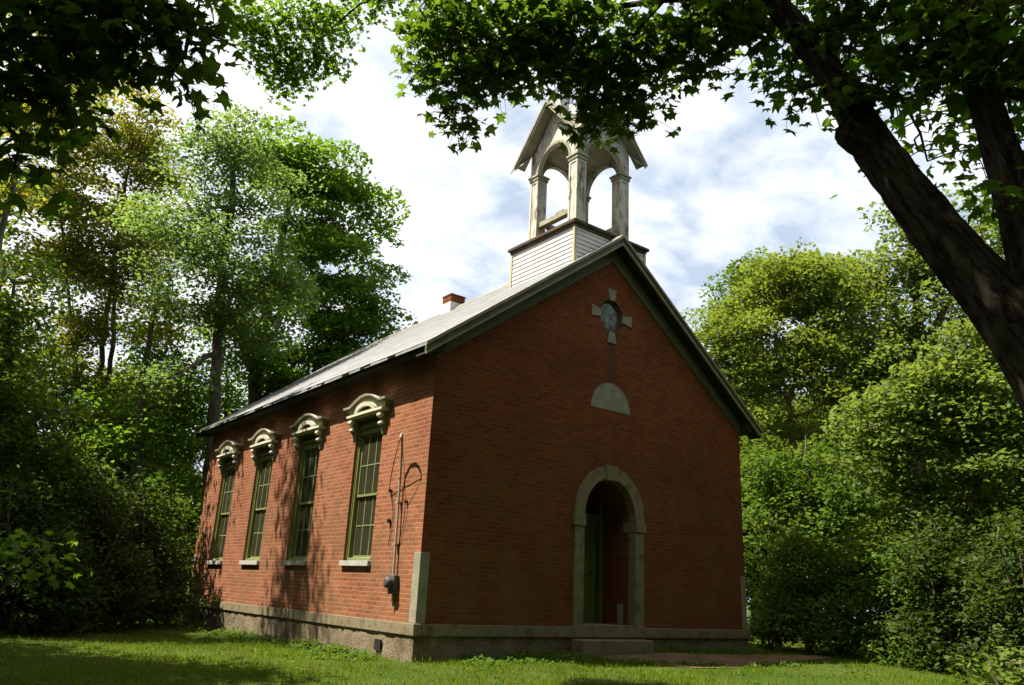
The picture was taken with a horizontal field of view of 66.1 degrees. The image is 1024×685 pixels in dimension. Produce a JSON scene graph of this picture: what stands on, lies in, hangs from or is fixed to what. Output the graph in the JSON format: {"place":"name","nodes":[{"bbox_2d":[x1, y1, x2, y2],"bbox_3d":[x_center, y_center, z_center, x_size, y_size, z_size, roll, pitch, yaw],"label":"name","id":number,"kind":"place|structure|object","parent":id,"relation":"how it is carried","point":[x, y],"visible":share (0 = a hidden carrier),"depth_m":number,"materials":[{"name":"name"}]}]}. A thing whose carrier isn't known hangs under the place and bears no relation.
{"place":"outdoors","nodes":[
{"label":"outdoors","id":0,"kind":"place"},
{"bbox_2d":[0,581,1020,684],"bbox_3d":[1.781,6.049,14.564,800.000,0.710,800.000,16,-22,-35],"label":"ground","id":1,"kind":"structure","parent":0,"point":[817,669],"depth_m":11.84,"materials":[{"name":"green plant"}]},
{"bbox_2d":[0,27,14,283],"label":"forest tree","id":2,"kind":"object","parent":1,"relation":"on","point":[5,273],"visible":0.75,"depth_m":12.88,"materials":[{"name":"green plant"}]},
{"bbox_2d":[0,176,67,411],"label":"forest tree","id":3,"kind":"object","parent":1,"relation":"on","point":[9,225],"visible":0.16,"depth_m":21.97,"materials":[{"name":"green plant"}]},
{"bbox_2d":[0,338,71,493],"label":"forest tree","id":4,"kind":"object","parent":1,"relation":"on","point":[53,388],"visible":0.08,"depth_m":24.11,"materials":[{"name":"green plant"}]},
{"bbox_2d":[0,527,92,594],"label":"maple sapling","id":5,"kind":"object","parent":1,"relation":"on","point":[32,573],"visible":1,"depth_m":11.17,"materials":[{"name":"green plant"}]},
{"bbox_2d":[0,444,110,637],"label":"shrub","id":6,"kind":"object","parent":1,"relation":"on","point":[18,593],"visible":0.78,"depth_m":15.42,"materials":[{"name":"green plant"}]},
{"bbox_2d":[0,243,124,512],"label":"tall tree","id":7,"kind":"object","parent":1,"relation":"on","point":[13,316],"visible":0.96,"depth_m":16.76,"materials":[{"name":"green plant"}]},
{"bbox_2d":[0,336,147,562],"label":"forest tree","id":8,"kind":"object","parent":1,"relation":"on","point":[69,392],"visible":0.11,"depth_m":26.45,"materials":[{"name":"green plant"}]},
{"bbox_2d":[0,12,155,291],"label":"tall tree","id":9,"kind":"object","parent":1,"relation":"on","point":[13,186],"visible":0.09,"depth_m":17.95,"materials":[{"name":"green plant"}]},
{"bbox_2d":[3,456,161,633],"bbox_3d":[-9.466,4.638,17.264,3.249,4.291,3.270,16,-22,-35],"label":"shrub","id":10,"kind":"object","parent":1,"relation":"on","point":[107,523],"visible":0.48,"depth_m":17.14,"materials":[{"name":"green plant"}]},
{"bbox_2d":[0,57,216,534],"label":"tall tree","id":11,"kind":"object","parent":1,"relation":"on","point":[86,264],"visible":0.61,"depth_m":27.47,"materials":[{"name":"green plant"}]},
{"bbox_2d":[35,348,197,603],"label":"forest tree","id":12,"kind":"object","parent":1,"relation":"on","point":[152,465],"visible":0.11,"depth_m":29.33,"materials":[{"name":"green plant"}]},
{"bbox_2d":[0,0,255,218],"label":"maple tree","id":13,"kind":"object","parent":1,"relation":"on","point":[69,28],"visible":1,"depth_m":4.85,"materials":[{"name":"green plant"}]},
{"bbox_2d":[66,386,205,602],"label":"forest tree","id":14,"kind":"object","parent":1,"relation":"on","point":[188,470],"depth_m":34.89,"materials":[{"name":"green plant"}]},
{"bbox_2d":[72,468,222,629],"bbox_3d":[-9.211,5.150,19.023,3.850,4.180,3.331,-6,-20,25],"label":"shrub","id":15,"kind":"object","parent":1,"relation":"on","point":[158,542],"visible":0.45,"depth_m":18.84,"materials":[{"name":"green plant"}]},
{"bbox_2d":[73,284,230,617],"bbox_3d":[-11.078,3.146,24.016,4.754,10.402,3.356,1,-18,6],"label":"tall tree","id":16,"kind":"object","parent":1,"relation":"on","point":[138,435],"visible":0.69,"depth_m":24.01,"materials":[{"name":"green plant"}]},
{"bbox_2d":[130,471,203,625],"bbox_3d":[-9.602,5.912,22.451,2.733,4.709,5.903,5,-18,-6],"label":"shrub","id":17,"kind":"object","parent":1,"relation":"on","point":[191,531],"visible":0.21,"depth_m":20.98,"materials":[{"name":"green plant"}]},
{"bbox_2d":[142,454,202,581],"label":"forest tree","id":18,"kind":"object","parent":1,"relation":"on","point":[192,497],"visible":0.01,"depth_m":41.11,"materials":[{"name":"green plant"}]},
{"bbox_2d":[88,94,327,523],"bbox_3d":[-8.951,0.265,22.857,6.424,15.244,5.738,3,-18,-1],"label":"tall tree","id":19,"kind":"object","parent":1,"relation":"on","point":[231,157],"visible":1,"depth_m":23.43,"materials":[{"name":"green plant"}]},
{"bbox_2d":[120,319,297,466],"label":"tall tree","id":20,"kind":"object","parent":1,"relation":"on","point":[235,406],"visible":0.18,"depth_m":33.47,"materials":[{"name":"green plant"}]},
{"bbox_2d":[201,114,417,404],"bbox_3d":[-7.989,1.085,27.910,7.836,16.867,7.799,16,-22,-35],"label":"tall tree","id":21,"kind":"object","parent":1,"relation":"on","point":[327,240],"visible":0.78,"depth_m":27.78,"materials":[{"name":"green plant"}]},
{"bbox_2d":[183,94,762,662],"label":"brick schoolhouse","id":22,"kind":"structure","parent":1,"relation":"on","point":[541,450],"depth_m":15.81,"materials":[{"name":"brick"}]},
{"bbox_2d":[205,440,243,564],"bbox_3d":[-7.515,4.149,20.545,0.405,3.180,1.660,16,-22,-35],"label":"window","id":23,"kind":"structure","parent":22,"relation":"in","point":[229,448],"depth_m":20.71,"materials":[{"name":"green paint"}]},
{"bbox_2d":[239,428,281,564],"bbox_3d":[-5.988,3.631,18.675,0.405,3.180,1.660,16,-22,-35],"label":"window","id":24,"kind":"structure","parent":22,"relation":"in","point":[263,438],"depth_m":18.82,"materials":[{"name":"green paint"}]},
{"bbox_2d":[282,413,329,565],"bbox_3d":[-4.410,3.096,16.744,0.405,3.180,1.660,16,-22,-35],"label":"window","id":25,"kind":"structure","parent":22,"relation":"in","point":[307,424],"depth_m":16.88,"materials":[{"name":"green paint"}]},
{"bbox_2d":[339,393,393,565],"bbox_3d":[-2.759,2.535,14.722,0.405,3.180,1.660,16,-22,-35],"label":"window","id":26,"kind":"structure","parent":22,"relation":"in","point":[363,504],"depth_m":14.83,"materials":[{"name":"green paint"}]},
{"bbox_2d":[583,493,602,622],"bbox_3d":[1.282,4.209,15.948,1.396,2.764,0.180,16,-22,-35],"label":"door","id":27,"kind":"structure","parent":22,"relation":"in","point":[593,547],"depth_m":16.17,"materials":[{"name":"green paint"}]},
{"bbox_2d":[591,288,631,343],"bbox_3d":[2.076,-0.545,16.703,1.170,1.200,0.155,16,-22,-35],"label":"round window","id":28,"kind":"structure","parent":22,"relation":"in","point":[609,313],"depth_m":16.75,"materials":[{"name":"grey stone"}]},
{"bbox_2d":[0,618,974,684],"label":"ground cover","id":29,"kind":"object","parent":1,"relation":"on","point":[340,650],"visible":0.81,"depth_m":12.97,"materials":[{"name":"green plant"}]},
{"bbox_2d":[571,639,652,655],"bbox_3d":[1.866,5.685,14.450,1.840,0.415,0.310,16,-22,-35],"label":"doorstep","id":30,"kind":"object","parent":1,"relation":"on","point":[595,647],"visible":0.54,"depth_m":14.25,"materials":[{"name":"stone"}]},
{"bbox_2d":[212,0,1023,412],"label":"maple tree","id":31,"kind":"object","parent":1,"relation":"on","point":[970,48],"visible":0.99,"depth_m":7.96,"materials":[{"name":"green plant"}]},
{"bbox_2d":[692,245,812,626],"bbox_3d":[10.313,3.618,30.890,5.172,15.242,6.191,16,-22,-35],"label":"tall tree","id":32,"kind":"object","parent":1,"relation":"on","point":[733,277],"visible":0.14,"depth_m":32.23,"materials":[{"name":"green plant"}]},
{"bbox_2d":[744,524,834,651],"bbox_3d":[6.469,5.923,18.706,2.288,3.009,2.924,16,-22,-35],"label":"shrub","id":33,"kind":"object","parent":1,"relation":"on","point":[765,626],"visible":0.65,"depth_m":18.38,"materials":[{"name":"green plant"}]},
{"bbox_2d":[747,383,839,606],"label":"forest tree","id":34,"kind":"object","parent":1,"relation":"on","point":[802,518],"depth_m":34.24,"materials":[{"name":"green plant"}]},
{"bbox_2d":[680,237,908,643],"bbox_3d":[8.614,2.839,22.786,5.605,11.504,6.132,16,-22,-35],"label":"tall tree","id":35,"kind":"object","parent":1,"relation":"on","point":[800,303],"visible":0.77,"depth_m":22.98,"materials":[{"name":"green plant"}]},
{"bbox_2d":[730,381,864,634],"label":"forest tree","id":36,"kind":"object","parent":1,"relation":"on","point":[746,532],"visible":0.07,"depth_m":28.70,"materials":[{"name":"green plant"}]},
{"bbox_2d":[739,414,913,650],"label":"tall tree","id":37,"kind":"object","parent":1,"relation":"on","point":[851,507],"visible":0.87,"depth_m":19.80,"materials":[{"name":"green plant"}]},
{"bbox_2d":[761,516,913,657],"bbox_3d":[7.148,5.534,17.579,2.915,3.130,3.630,16,-22,-35],"label":"shrub","id":38,"kind":"object","parent":1,"relation":"on","point":[811,600],"visible":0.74,"depth_m":17.37,"materials":[{"name":"green plant"}]},
{"bbox_2d":[748,249,929,632],"bbox_3d":[11.306,3.620,27.432,6.152,13.101,6.128,16,-22,-35],"label":"tall tree","id":39,"kind":"object","parent":1,"relation":"on","point":[863,261],"visible":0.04,"depth_m":27.18,"materials":[{"name":"green plant"}]},
{"bbox_2d":[803,358,961,613],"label":"forest tree","id":40,"kind":"object","parent":1,"relation":"on","point":[883,540],"depth_m":30.91,"materials":[{"name":"green plant"}]},
{"bbox_2d":[804,516,995,670],"bbox_3d":[7.830,5.208,16.087,2.798,3.268,3.227,16,-22,-35],"label":"shrub","id":41,"kind":"object","parent":1,"relation":"on","point":[886,592],"visible":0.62,"depth_m":15.88,"materials":[{"name":"green plant"}]},
{"bbox_2d":[801,316,998,645],"bbox_3d":[14.412,4.481,27.314,9.261,11.660,9.174,3,-18,1],"label":"forest tree","id":42,"kind":"object","parent":1,"relation":"on","point":[883,513],"visible":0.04,"depth_m":25.53,"materials":[{"name":"green plant"}]},
{"bbox_2d":[798,182,1016,650],"bbox_3d":[11.444,1.974,20.628,7.997,12.115,4.449,-11,-22,38],"label":"tall tree","id":43,"kind":"object","parent":1,"relation":"on","point":[918,279],"visible":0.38,"depth_m":21.36,"materials":[{"name":"green plant"}]},
{"bbox_2d":[812,318,1023,662],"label":"tall tree","id":44,"kind":"object","parent":1,"relation":"on","point":[889,427],"visible":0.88,"depth_m":16.66,"materials":[{"name":"green plant"}]},
{"bbox_2d":[873,360,1023,619],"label":"forest tree","id":45,"kind":"object","parent":1,"relation":"on","point":[1005,478],"visible":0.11,"depth_m":20.52,"materials":[{"name":"green plant"}]},
{"bbox_2d":[878,508,1023,676],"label":"shrub","id":46,"kind":"object","parent":1,"relation":"on","point":[946,613],"visible":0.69,"depth_m":14.46,"materials":[{"name":"green plant"}]},
{"bbox_2d":[944,640,1023,684],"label":"seedling","id":47,"kind":"object","parent":1,"relation":"on","point":[991,671],"visible":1,"depth_m":9.27,"materials":[{"name":"green plant"}]},
{"bbox_2d":[951,507,1023,684],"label":"shrub","id":48,"kind":"object","parent":1,"relation":"on","point":[1007,587],"visible":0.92,"depth_m":12.81,"materials":[{"name":"green plant"}]},
{"bbox_2d":[0,0,1023,618],"label":"sky","id":49,"kind":"structure","parent":0,"point":[730,185],"materials":[{"name":"white"}]},
{"bbox_2d":[591,653,845,668],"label":"path","id":50,"kind":"structure","parent":0,"point":[732,661],"depth_m":14.43,"materials":[{"name":"concrete"}]}
]}

